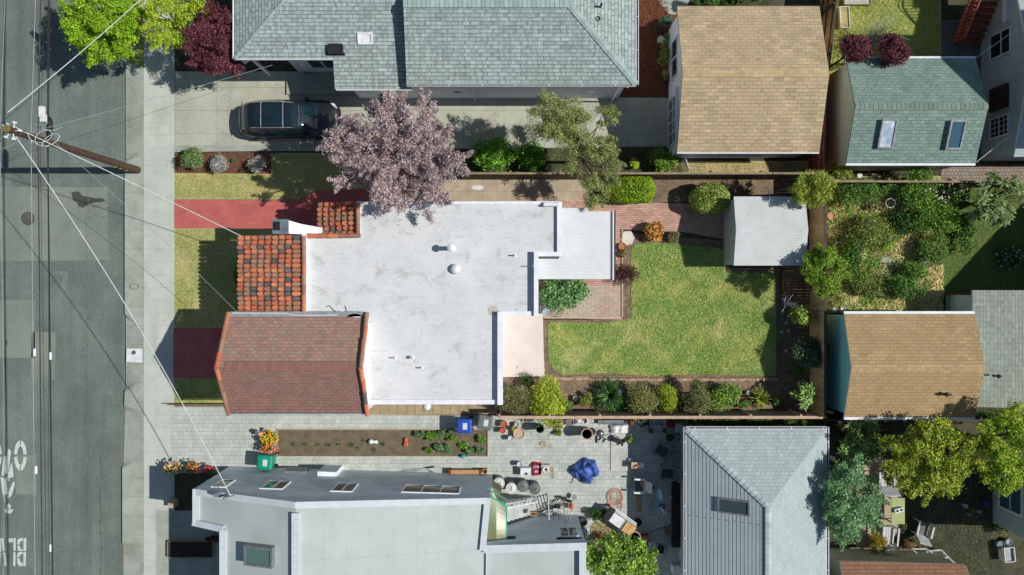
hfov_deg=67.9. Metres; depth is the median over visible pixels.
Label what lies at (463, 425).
wheelie bin
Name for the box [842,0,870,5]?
raised bed
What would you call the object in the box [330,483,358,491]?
window
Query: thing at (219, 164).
grey shrub
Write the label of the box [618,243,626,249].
plant pot
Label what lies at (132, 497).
kerb and apron
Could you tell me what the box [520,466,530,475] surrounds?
cooler chest
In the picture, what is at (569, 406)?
plant
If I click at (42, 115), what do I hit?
cable amplifier
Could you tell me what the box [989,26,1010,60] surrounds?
window
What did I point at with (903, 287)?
wild bush
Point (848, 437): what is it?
broadleaf shrub
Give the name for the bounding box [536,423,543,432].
glazed pot
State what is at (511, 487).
drum
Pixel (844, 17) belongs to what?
raised bed
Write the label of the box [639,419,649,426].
blue bag
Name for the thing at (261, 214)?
front path
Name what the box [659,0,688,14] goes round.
garden path
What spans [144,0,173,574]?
sidewalk
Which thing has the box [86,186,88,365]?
road crack
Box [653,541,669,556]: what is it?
garden chair
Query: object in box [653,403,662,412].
plant
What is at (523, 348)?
pink patio slab
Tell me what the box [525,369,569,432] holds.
yellow shrub
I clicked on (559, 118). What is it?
airy tree
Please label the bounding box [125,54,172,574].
walk debris
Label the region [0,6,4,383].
power line
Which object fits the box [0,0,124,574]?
street
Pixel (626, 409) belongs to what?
plant
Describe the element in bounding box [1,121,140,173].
utility pole
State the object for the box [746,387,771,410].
flax plant
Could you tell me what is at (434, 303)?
house
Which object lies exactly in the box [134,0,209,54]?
yellow green tree
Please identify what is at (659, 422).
plastic basin
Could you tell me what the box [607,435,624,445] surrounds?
hand truck
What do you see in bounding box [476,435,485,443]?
vegetable plant
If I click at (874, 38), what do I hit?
bare shrub
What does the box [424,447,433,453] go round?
vegetable plant
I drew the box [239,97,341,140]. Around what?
parked car
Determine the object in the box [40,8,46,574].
telephone cable
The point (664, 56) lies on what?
potted shrub
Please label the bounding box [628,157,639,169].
plant
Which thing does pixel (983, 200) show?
broadleaf shrub
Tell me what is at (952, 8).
yard soil
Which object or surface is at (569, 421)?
plastic crate
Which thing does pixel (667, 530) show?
wood crate
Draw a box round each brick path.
[535,192,723,319]
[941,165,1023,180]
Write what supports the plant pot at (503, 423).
on the paver driveway at (225, 443)
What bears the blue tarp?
on the paver driveway at (225, 443)
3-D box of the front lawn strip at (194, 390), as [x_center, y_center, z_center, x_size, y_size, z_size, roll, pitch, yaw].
[-14.512,5.175,37.998,4.825,0.030,1.300,0,90,0]
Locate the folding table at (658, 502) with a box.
[653,486,666,514]
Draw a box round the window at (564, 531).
[559,527,578,536]
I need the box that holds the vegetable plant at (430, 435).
[425,431,438,441]
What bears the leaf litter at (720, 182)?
on the side bed soil at (679, 194)
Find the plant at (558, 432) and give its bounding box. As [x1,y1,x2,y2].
[554,429,561,435]
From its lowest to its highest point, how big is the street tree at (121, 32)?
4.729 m
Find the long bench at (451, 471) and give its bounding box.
[448,468,481,474]
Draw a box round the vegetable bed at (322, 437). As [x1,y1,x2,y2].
[278,430,486,455]
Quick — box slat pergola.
[781,270,805,293]
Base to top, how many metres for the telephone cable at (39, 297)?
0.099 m
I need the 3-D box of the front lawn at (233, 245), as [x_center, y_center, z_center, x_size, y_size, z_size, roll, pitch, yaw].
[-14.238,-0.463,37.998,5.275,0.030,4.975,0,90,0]
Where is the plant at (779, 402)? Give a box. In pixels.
[772,398,790,408]
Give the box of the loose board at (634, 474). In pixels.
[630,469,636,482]
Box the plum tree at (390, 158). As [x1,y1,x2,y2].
[315,86,474,224]
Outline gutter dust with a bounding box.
[121,66,125,571]
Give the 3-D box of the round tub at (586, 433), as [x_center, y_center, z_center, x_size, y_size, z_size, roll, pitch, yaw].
[3.659,7.148,37.524,0.567,0.912,0.558,0,90,0]
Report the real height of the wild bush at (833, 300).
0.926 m
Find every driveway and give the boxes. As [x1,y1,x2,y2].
[156,511,218,574]
[171,407,685,574]
[173,328,221,377]
[174,71,668,151]
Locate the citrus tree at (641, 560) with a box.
[586,529,658,574]
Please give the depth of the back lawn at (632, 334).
37.98 m
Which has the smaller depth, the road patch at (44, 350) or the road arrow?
the road arrow
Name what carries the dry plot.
on the paver driveway at (225, 443)
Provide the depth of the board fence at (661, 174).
36.77 m
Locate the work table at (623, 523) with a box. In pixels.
[603,505,636,528]
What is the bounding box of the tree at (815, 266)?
[799,241,852,299]
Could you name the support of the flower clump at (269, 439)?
on the paver driveway at (225, 443)
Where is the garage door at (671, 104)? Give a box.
[668,94,675,148]
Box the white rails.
[615,508,636,525]
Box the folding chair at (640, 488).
[633,476,652,493]
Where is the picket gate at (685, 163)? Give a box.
[680,157,689,171]
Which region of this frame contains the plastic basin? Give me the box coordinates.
[653,419,664,426]
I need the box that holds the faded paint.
[54,271,67,295]
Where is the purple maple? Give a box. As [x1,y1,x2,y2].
[180,0,244,80]
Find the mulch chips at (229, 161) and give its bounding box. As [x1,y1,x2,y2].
[176,153,269,172]
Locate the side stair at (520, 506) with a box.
[491,476,536,521]
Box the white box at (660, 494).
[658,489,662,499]
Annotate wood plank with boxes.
[636,494,641,511]
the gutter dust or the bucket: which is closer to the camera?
the bucket
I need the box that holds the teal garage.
[827,311,984,419]
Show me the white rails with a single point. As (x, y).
(625, 517)
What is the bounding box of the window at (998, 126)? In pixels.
[989,113,1008,139]
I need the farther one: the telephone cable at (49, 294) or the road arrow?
the road arrow
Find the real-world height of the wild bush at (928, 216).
1.951 m
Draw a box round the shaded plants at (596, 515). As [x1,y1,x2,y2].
[587,509,606,522]
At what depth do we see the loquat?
36.28 m
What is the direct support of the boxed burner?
on the paver driveway at (225, 443)
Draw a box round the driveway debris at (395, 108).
[177,77,654,147]
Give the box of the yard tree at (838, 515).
[818,451,890,551]
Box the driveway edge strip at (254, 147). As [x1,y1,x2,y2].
[174,145,343,150]
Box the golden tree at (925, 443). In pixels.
[873,413,985,506]
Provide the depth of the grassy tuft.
37.76 m
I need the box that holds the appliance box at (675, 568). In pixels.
[671,563,680,574]
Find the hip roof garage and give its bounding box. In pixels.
[679,423,828,574]
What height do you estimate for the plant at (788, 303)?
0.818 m
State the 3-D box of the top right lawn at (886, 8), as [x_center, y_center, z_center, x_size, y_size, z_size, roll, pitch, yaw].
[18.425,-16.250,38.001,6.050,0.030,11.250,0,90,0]
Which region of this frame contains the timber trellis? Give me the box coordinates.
[850,547,914,555]
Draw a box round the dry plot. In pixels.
[590,520,626,552]
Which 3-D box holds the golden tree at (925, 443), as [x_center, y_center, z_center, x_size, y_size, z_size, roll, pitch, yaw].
[18.731,7.631,35.337,4.876,5.367,3.883,-21,90,0]
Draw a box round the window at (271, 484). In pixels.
[259,480,290,489]
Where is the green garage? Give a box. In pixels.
[825,56,988,170]
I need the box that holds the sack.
[532,461,540,475]
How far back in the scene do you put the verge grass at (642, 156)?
37.99 m
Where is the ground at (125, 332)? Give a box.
[125,63,125,388]
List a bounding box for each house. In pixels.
[191,464,586,574]
[214,201,561,416]
[233,0,638,104]
[950,290,1023,407]
[981,0,1023,160]
[993,464,1023,537]
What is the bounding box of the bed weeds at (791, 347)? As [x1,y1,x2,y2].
[780,270,808,409]
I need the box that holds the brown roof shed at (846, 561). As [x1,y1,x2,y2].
[829,548,968,574]
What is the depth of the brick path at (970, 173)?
37.97 m
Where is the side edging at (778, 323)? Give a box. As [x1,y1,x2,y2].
[778,269,778,378]
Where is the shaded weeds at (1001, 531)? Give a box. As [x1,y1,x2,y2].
[994,524,1012,536]
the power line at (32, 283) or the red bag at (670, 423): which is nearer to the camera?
the power line at (32, 283)
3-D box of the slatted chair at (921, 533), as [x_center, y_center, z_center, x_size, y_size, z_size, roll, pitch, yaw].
[20.324,12.058,37.515,0.810,0.930,1.040,14,90,0]
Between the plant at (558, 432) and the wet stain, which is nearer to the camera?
the plant at (558, 432)
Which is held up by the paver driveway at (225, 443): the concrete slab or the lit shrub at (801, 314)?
the concrete slab
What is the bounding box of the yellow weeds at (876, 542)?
[869,528,889,553]
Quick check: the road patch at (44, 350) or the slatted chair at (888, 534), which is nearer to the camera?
the slatted chair at (888, 534)
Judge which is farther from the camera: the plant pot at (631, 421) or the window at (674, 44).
the plant pot at (631, 421)
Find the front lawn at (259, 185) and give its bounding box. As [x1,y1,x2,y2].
[174,153,365,199]
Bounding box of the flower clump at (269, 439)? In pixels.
[258,429,279,454]
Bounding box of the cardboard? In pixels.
[621,521,635,535]
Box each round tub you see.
[513,428,524,438]
[581,426,592,439]
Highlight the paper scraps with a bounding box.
[539,441,546,445]
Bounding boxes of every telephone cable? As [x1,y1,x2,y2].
[37,0,42,574]
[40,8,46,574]
[47,0,52,574]
[48,0,50,374]
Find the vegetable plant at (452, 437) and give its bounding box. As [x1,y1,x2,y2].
[446,434,458,440]
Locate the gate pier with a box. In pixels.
[168,498,177,507]
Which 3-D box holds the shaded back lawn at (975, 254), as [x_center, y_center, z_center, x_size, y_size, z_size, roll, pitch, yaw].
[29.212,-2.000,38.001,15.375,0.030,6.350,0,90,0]
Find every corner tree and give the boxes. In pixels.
[787,166,837,208]
[952,399,1023,497]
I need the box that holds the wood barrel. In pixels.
[629,530,640,539]
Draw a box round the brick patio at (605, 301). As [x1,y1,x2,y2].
[544,286,621,316]
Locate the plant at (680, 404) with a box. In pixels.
[676,395,686,410]
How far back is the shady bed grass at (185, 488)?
37.95 m
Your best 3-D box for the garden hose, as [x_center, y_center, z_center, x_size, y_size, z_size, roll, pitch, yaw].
[5.140,10.787,37.950,0.837,0.065,1.544,0,90,0]
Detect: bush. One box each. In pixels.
[161,461,184,474]
[185,460,199,474]
[200,465,216,473]
[467,132,520,177]
[515,137,548,171]
[646,144,680,171]
[693,0,761,5]
[827,292,844,310]
[828,159,854,186]
[830,33,876,67]
[832,174,886,208]
[837,229,867,285]
[843,210,900,259]
[846,269,877,291]
[853,274,893,297]
[874,177,899,197]
[875,31,912,66]
[875,228,902,251]
[884,270,933,300]
[887,209,923,238]
[892,166,946,215]
[902,259,930,280]
[907,196,963,237]
[910,186,936,207]
[910,228,954,271]
[925,177,974,204]
[953,211,977,257]
[976,407,999,422]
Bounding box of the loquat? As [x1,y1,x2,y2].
[789,380,816,410]
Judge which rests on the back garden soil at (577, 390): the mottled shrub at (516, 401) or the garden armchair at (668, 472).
the mottled shrub at (516, 401)
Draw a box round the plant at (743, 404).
[736,399,751,408]
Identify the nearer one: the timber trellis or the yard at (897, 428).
the timber trellis
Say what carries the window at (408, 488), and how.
in the house at (327, 519)
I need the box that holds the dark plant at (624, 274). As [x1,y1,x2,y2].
[613,261,639,285]
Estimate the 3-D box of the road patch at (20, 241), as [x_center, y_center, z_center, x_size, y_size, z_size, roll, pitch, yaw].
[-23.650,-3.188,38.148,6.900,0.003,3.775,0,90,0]
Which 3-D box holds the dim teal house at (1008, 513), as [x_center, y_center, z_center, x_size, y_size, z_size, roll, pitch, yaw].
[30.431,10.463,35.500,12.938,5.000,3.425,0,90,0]
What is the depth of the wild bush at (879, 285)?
37.27 m
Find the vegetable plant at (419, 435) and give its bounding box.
[413,430,425,437]
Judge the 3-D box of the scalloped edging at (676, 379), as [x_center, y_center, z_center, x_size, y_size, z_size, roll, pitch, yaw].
[7.725,4.550,37.943,11.150,0.115,0.275,0,90,0]
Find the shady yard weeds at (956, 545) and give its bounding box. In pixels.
[887,520,992,573]
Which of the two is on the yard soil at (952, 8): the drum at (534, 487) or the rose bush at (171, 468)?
the rose bush at (171, 468)
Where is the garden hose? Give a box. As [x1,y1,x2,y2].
[607,488,622,510]
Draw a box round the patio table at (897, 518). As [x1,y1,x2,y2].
[884,496,904,523]
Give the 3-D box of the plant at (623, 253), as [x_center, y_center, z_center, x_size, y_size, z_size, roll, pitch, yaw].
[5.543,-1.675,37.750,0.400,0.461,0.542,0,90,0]
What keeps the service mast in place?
attached to the house at (327, 519)
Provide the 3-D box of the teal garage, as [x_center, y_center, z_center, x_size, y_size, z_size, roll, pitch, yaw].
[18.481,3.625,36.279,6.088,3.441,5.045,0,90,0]
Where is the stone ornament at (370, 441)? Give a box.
[368,439,377,443]
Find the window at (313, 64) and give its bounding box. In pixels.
[306,61,333,68]
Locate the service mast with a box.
[213,491,235,499]
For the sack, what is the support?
on the paver driveway at (225, 443)
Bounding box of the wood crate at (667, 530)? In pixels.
[663,526,671,534]
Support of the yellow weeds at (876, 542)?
on the yard at (897, 428)
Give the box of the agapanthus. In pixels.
[590,376,627,412]
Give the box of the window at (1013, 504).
[998,473,1022,517]
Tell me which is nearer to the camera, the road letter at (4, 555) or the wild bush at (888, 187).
the wild bush at (888, 187)
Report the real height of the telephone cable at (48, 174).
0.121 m
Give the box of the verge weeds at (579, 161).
[466,146,663,171]
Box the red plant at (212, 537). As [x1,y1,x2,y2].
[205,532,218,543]
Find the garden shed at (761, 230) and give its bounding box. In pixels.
[723,196,807,265]
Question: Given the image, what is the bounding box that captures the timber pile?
[849,170,900,178]
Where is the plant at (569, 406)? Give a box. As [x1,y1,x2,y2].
[563,401,573,411]
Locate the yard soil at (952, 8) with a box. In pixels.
[174,0,1023,423]
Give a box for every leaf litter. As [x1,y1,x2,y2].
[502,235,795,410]
[615,179,808,199]
[780,266,809,409]
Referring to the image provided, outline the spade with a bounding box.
[561,497,565,521]
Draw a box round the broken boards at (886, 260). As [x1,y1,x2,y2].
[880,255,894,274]
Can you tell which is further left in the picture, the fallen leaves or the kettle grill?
the kettle grill
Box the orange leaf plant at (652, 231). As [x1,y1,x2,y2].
[641,219,663,243]
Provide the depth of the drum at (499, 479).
37.15 m
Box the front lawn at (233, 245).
[174,228,278,327]
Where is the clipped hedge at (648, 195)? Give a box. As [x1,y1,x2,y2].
[607,176,655,204]
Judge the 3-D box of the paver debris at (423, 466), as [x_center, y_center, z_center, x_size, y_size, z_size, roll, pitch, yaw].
[-4.296,9.974,37.965,25.386,0.046,7.101,0,90,0]
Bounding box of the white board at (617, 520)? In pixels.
[609,513,624,527]
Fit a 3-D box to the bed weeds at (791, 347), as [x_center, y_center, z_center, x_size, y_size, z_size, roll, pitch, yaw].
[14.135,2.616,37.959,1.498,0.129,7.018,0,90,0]
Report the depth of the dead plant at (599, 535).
37.64 m
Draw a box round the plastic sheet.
[609,424,627,433]
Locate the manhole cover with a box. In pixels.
[21,212,34,224]
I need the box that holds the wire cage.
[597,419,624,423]
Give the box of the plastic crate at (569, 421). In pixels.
[566,419,573,425]
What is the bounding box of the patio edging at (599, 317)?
[543,229,622,318]
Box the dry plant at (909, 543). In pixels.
[903,538,916,551]
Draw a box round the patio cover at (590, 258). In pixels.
[538,208,615,279]
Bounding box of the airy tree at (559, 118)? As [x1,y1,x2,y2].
[526,87,626,211]
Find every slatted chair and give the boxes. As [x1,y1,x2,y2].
[874,470,900,495]
[880,525,899,554]
[910,518,935,546]
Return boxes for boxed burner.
[541,463,549,474]
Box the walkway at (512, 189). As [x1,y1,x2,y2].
[376,178,590,200]
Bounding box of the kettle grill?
[596,428,603,436]
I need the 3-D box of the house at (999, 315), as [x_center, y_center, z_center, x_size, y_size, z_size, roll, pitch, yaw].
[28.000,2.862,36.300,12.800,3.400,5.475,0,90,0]
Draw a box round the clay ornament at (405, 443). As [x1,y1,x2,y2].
[403,438,407,446]
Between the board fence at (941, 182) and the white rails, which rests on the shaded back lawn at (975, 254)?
the board fence at (941, 182)
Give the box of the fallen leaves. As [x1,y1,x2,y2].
[901,475,992,569]
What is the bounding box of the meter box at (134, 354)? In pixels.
[126,348,141,361]
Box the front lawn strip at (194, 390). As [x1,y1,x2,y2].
[174,378,222,402]
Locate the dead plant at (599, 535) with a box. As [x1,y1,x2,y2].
[595,532,605,541]
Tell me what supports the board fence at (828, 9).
on the yard soil at (952, 8)
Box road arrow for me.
[4,503,12,513]
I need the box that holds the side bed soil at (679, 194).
[619,179,809,201]
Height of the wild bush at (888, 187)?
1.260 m
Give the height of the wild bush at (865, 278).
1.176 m
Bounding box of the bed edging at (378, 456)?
[277,429,487,456]
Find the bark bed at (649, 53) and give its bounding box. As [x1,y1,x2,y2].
[620,0,676,95]
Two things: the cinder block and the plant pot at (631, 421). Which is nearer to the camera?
the cinder block
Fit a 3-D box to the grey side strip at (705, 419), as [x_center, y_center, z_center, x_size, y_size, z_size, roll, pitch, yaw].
[11.463,6.425,38.002,6.875,0.030,0.500,0,90,0]
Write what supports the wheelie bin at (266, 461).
on the paver driveway at (225, 443)
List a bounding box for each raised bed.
[167,540,214,557]
[838,6,849,29]
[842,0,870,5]
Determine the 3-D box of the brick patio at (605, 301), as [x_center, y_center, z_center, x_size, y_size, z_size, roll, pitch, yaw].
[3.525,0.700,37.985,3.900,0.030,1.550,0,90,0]
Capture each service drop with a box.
[6,123,229,494]
[7,0,139,112]
[7,123,240,235]
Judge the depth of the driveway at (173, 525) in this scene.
37.98 m
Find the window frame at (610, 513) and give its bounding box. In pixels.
[604,507,615,519]
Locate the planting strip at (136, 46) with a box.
[126,0,142,67]
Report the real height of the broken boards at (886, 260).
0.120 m
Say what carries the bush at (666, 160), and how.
on the verge grass at (642, 156)
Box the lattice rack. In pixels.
[537,497,561,517]
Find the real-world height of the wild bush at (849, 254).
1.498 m
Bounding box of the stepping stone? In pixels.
[620,231,633,244]
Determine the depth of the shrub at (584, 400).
37.49 m
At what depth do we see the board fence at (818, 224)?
36.73 m
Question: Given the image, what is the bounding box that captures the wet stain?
[71,191,104,207]
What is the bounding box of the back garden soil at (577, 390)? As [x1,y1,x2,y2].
[500,233,809,410]
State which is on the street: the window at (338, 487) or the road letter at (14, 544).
the road letter at (14, 544)
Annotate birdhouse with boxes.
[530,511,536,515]
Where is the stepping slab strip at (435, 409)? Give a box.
[369,404,496,414]
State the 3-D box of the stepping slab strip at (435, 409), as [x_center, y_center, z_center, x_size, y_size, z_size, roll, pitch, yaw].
[-3.950,5.862,37.985,6.400,0.030,0.975,0,90,0]
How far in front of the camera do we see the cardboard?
37.20 m
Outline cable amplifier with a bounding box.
[35,106,62,130]
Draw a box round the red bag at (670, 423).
[667,421,674,426]
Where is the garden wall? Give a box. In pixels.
[166,403,223,405]
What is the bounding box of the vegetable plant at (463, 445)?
[457,441,468,449]
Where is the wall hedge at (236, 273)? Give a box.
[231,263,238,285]
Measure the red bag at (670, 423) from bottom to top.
0.290 m
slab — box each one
[503,312,543,376]
[611,425,629,470]
[856,458,897,547]
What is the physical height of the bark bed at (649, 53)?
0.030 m
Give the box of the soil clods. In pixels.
[279,431,481,454]
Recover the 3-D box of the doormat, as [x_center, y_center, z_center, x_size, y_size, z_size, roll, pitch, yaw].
[1.608,1.122,37.930,0.424,0.060,0.399,0,90,0]
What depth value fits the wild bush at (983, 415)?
36.94 m
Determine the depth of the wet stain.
38.14 m
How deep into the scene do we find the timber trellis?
37.08 m
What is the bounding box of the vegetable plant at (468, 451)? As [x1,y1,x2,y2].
[463,448,473,454]
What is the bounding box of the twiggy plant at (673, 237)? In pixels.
[667,232,679,242]
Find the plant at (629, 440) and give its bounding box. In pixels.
[626,434,632,443]
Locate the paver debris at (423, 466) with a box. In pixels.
[174,419,678,549]
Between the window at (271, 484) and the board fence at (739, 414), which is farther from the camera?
the board fence at (739, 414)
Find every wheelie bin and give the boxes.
[256,452,278,469]
[456,416,473,432]
[477,413,495,430]
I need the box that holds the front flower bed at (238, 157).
[174,152,270,173]
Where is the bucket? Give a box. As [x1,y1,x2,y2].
[674,434,680,440]
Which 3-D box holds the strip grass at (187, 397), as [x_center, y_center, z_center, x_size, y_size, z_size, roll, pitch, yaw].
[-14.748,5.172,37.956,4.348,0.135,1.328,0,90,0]
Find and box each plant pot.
[500,420,506,426]
[579,516,586,525]
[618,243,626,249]
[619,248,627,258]
[628,419,634,424]
[635,518,641,525]
[656,27,661,33]
[657,36,663,43]
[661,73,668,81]
[666,434,673,441]
[827,212,834,219]
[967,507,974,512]
[994,540,1004,548]
[1003,537,1011,544]
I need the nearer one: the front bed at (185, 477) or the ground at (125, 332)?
the front bed at (185, 477)
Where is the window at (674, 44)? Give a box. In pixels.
[671,34,677,80]
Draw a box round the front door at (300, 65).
[291,61,312,72]
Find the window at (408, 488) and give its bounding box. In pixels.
[401,484,460,493]
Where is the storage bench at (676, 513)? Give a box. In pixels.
[671,481,680,547]
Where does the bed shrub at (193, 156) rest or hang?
on the front flower bed at (238, 157)
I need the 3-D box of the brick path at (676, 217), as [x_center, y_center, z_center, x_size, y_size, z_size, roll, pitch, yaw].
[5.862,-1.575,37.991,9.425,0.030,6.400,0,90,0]
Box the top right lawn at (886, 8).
[820,0,940,74]
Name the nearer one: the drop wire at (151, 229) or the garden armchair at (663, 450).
the drop wire at (151, 229)
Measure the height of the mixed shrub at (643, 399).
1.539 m
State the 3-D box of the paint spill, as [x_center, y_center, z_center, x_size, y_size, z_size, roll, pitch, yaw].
[-1.725,-5.000,37.975,0.600,0.006,0.240,0,90,0]
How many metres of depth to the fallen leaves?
37.96 m
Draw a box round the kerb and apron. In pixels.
[122,0,143,574]
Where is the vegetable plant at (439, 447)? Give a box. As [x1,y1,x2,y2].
[433,443,452,453]
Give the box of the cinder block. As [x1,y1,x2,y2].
[893,506,903,512]
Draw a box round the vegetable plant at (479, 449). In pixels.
[475,446,485,452]
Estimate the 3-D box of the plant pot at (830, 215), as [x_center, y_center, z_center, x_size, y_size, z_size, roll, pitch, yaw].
[15.861,-3.550,37.855,0.400,0.250,0.394,0,90,0]
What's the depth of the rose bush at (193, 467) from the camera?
37.36 m
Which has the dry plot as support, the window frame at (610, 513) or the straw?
the straw
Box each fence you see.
[459,170,816,178]
[498,409,822,418]
[809,96,826,171]
[809,178,827,417]
[812,412,992,420]
[820,0,837,72]
[833,178,1023,186]
[944,293,970,310]
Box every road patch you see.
[0,187,109,260]
[0,300,34,357]
[16,455,36,494]
[31,332,55,379]
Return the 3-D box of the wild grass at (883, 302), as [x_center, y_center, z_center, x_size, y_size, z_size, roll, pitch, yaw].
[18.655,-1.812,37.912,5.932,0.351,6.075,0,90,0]
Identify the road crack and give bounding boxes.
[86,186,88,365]
[86,439,90,572]
[99,449,102,574]
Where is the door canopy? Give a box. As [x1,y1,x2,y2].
[486,487,506,539]
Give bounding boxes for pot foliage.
[657,15,672,26]
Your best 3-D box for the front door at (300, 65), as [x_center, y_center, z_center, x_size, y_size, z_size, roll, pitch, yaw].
[-10.175,-10.710,36.900,0.550,2.000,0.070,0,90,0]
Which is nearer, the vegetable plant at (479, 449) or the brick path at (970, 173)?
the vegetable plant at (479, 449)
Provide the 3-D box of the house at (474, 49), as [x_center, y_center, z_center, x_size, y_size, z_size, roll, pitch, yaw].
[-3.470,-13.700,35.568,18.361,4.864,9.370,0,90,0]
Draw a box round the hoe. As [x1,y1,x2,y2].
[566,499,571,522]
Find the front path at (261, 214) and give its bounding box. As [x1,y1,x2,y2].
[174,190,365,229]
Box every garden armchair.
[652,440,675,463]
[660,464,681,482]
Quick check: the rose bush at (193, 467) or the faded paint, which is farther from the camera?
the faded paint
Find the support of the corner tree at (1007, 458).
on the yard at (897, 428)
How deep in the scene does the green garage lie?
34.72 m
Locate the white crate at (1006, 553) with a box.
[998,544,1015,562]
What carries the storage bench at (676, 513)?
on the paver driveway at (225, 443)
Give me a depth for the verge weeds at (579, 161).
37.95 m
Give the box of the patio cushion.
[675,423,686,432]
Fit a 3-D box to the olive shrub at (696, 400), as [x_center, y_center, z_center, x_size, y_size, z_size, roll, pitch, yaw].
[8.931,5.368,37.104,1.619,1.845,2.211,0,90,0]
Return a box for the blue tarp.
[569,457,598,483]
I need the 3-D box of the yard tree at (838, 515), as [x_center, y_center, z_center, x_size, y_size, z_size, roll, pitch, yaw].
[15.435,9.669,35.669,3.142,4.702,3.934,-20,90,0]
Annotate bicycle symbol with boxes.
[0,440,26,501]
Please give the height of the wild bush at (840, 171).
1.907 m
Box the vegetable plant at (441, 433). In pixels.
[437,429,451,436]
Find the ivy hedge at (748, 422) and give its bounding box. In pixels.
[684,419,813,425]
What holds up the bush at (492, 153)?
on the verge grass at (642, 156)
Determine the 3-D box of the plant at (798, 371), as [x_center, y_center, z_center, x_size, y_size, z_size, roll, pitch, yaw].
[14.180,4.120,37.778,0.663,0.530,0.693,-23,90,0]
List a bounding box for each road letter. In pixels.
[0,538,6,565]
[8,538,15,565]
[17,538,25,565]
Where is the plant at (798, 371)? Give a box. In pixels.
[789,363,804,376]
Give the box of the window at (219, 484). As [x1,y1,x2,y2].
[211,479,235,487]
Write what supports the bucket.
on the paver driveway at (225, 443)
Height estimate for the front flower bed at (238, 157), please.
0.030 m
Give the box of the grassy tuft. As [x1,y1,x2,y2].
[519,373,533,386]
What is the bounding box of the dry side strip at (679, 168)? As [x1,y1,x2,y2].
[665,161,808,171]
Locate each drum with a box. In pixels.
[494,475,504,487]
[506,480,516,493]
[517,478,528,491]
[529,480,539,494]
[981,498,989,507]
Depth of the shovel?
37.67 m
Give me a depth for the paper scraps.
37.94 m
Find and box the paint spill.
[472,185,482,189]
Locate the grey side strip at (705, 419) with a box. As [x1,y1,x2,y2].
[672,419,807,420]
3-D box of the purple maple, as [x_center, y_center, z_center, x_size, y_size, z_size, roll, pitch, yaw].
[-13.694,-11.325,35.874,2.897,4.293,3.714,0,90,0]
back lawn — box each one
[548,242,775,375]
[943,187,1023,310]
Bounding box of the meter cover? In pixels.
[130,284,138,288]
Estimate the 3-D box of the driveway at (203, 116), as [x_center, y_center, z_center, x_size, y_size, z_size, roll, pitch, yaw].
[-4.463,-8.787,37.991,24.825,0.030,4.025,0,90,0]
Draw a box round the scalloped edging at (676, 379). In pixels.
[555,376,777,380]
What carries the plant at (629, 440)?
on the concrete slab
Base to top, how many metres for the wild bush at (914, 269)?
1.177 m
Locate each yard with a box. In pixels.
[806,413,1023,574]
[941,20,980,164]
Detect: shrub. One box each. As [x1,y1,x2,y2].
[178,145,204,171]
[208,152,229,175]
[245,154,269,172]
[495,382,534,421]
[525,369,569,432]
[538,279,593,314]
[577,391,593,406]
[623,377,659,427]
[656,39,669,66]
[656,382,678,413]
[682,376,712,415]
[688,182,729,215]
[787,301,813,327]
[789,333,832,371]
[836,420,888,466]
[858,11,907,53]
[967,167,1023,227]
[995,243,1023,269]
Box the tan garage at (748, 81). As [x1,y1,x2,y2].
[668,6,829,157]
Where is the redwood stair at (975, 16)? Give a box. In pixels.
[950,0,999,44]
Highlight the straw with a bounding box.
[592,523,616,554]
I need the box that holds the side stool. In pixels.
[631,461,641,468]
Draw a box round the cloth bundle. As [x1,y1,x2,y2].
[575,419,587,423]
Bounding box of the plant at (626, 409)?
[620,402,629,411]
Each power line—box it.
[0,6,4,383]
[31,0,35,558]
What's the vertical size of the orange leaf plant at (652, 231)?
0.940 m
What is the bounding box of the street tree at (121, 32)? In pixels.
[57,0,146,68]
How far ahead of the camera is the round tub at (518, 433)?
37.73 m
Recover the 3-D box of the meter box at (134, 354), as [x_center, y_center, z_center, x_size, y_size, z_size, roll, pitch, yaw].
[-18.879,3.397,37.975,0.787,0.050,0.699,0,90,0]
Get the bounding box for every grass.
[128,0,142,65]
[170,474,216,508]
[173,378,222,402]
[462,147,666,174]
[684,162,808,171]
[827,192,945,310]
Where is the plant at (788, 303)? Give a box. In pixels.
[783,291,797,309]
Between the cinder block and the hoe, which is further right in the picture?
the cinder block
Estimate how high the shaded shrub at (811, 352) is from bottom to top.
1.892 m
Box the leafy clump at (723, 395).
[707,379,741,412]
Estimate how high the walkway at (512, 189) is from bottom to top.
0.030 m
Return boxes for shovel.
[569,494,576,522]
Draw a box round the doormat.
[540,306,547,313]
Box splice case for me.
[46,117,55,145]
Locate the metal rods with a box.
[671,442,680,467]
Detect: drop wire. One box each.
[1,65,270,149]
[51,139,236,311]
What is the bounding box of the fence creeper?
[812,414,829,425]
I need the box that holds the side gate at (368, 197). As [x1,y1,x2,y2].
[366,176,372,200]
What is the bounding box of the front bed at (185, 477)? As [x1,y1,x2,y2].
[174,473,217,510]

